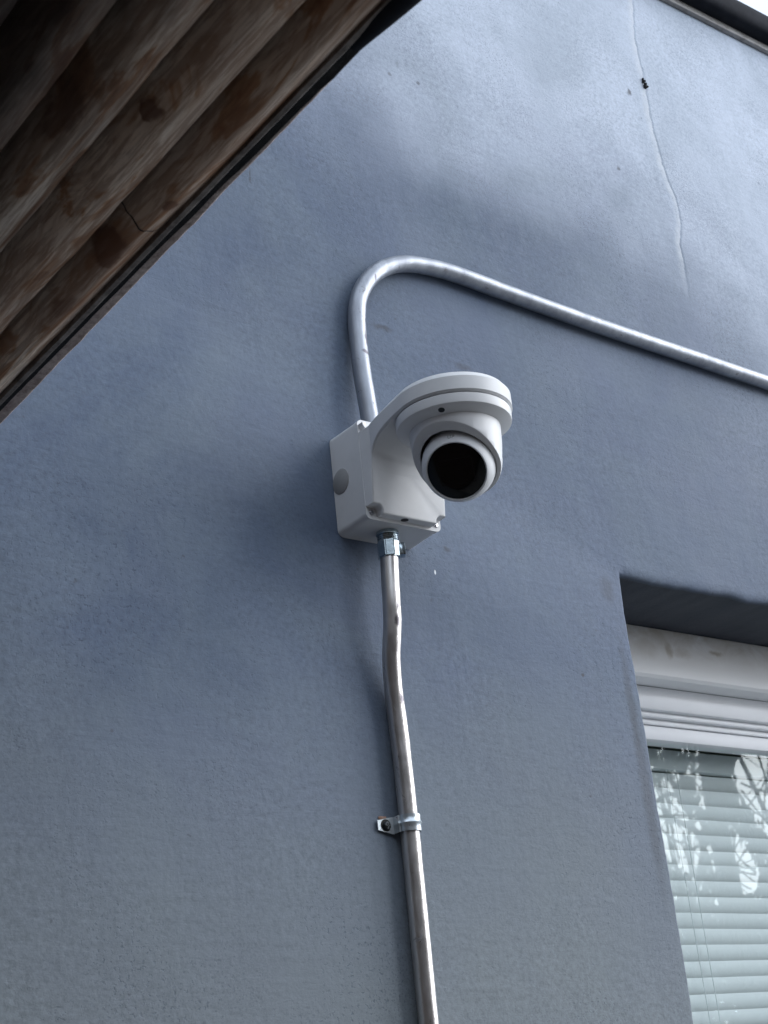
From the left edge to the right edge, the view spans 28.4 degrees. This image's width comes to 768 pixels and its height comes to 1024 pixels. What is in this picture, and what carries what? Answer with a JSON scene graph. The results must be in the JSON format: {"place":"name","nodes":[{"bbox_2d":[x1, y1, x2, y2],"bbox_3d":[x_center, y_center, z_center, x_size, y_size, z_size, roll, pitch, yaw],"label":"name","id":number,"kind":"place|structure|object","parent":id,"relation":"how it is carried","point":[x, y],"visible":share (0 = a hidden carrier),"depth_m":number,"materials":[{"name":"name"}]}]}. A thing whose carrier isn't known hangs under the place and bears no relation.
{"place":"outdoors","nodes":[
{"label":"outdoors","id":0,"kind":"place"},
{"bbox_2d":[0,0,421,423],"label":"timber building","id":1,"kind":"structure","parent":0,"point":[138,138],"depth_m":0.95,"materials":[{"name":"brown wood"}]},
{"bbox_2d":[738,0,767,15],"label":"sky","id":2,"kind":"structure","parent":0,"point":[761,6],"materials":[{"name":"white"}]},
{"label":"ground","id":3,"kind":"structure","parent":0,"visible":0},
{"bbox_2d":[0,0,767,1023],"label":"house","id":4,"kind":"structure","parent":3,"relation":"on","point":[198,796],"depth_m":1.65,"materials":[{"name":"paint"}]},
{"bbox_2d":[377,813,421,833],"bbox_3d":[0.018,0.310,1.512,0.047,0.018,0.025,11,-28,-35],"label":"conduit strap","id":5,"kind":"object","parent":4,"relation":"attached to","point":[401,823],"visible":0.96,"depth_m":1.51,"materials":[{"name":"metal"}]},
{"bbox_2d":[380,555,438,1023],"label":"metal conduit","id":6,"kind":"object","parent":4,"relation":"attached to","point":[424,978],"visible":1,"depth_m":1.52,"materials":[{"name":"silver metal"}]},
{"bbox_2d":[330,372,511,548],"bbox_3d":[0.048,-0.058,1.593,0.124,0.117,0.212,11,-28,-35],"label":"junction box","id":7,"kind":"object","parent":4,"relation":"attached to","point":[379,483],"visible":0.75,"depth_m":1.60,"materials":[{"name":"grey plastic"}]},
{"bbox_2d":[376,528,405,560],"bbox_3d":[0.007,0.036,1.618,0.029,0.030,0.026,11,-28,-35],"label":"conduit connector","id":8,"kind":"object","parent":7,"relation":"attached to","point":[388,543],"visible":1,"depth_m":1.61,"materials":[{"name":"metal"}]},
{"bbox_2d":[395,392,511,501],"bbox_3d":[0.076,-0.056,1.554,0.121,0.092,0.121,11,-28,-35],"label":"security camera","id":9,"kind":"object","parent":7,"relation":"attached to","point":[453,441],"visible":1,"depth_m":1.53,"materials":[{"name":"white plastic"}]},
{"bbox_2d":[348,255,767,421],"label":"metal conduit","id":10,"kind":"object","parent":4,"relation":"attached to","point":[370,277],"visible":0.94,"depth_m":1.89,"materials":[{"name":"silver metal"}]},
{"bbox_2d":[626,624,767,757],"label":"window frame","id":11,"kind":"structure","parent":4,"relation":"in","point":[662,659],"depth_m":2.12,"materials":[{"name":"white plastic"}]},
{"bbox_2d":[648,748,767,1023],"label":"venetian blind","id":12,"kind":"object","parent":4,"relation":"attached to","point":[712,812],"visible":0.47,"depth_m":2.17,"materials":[{"name":"white plastic"}]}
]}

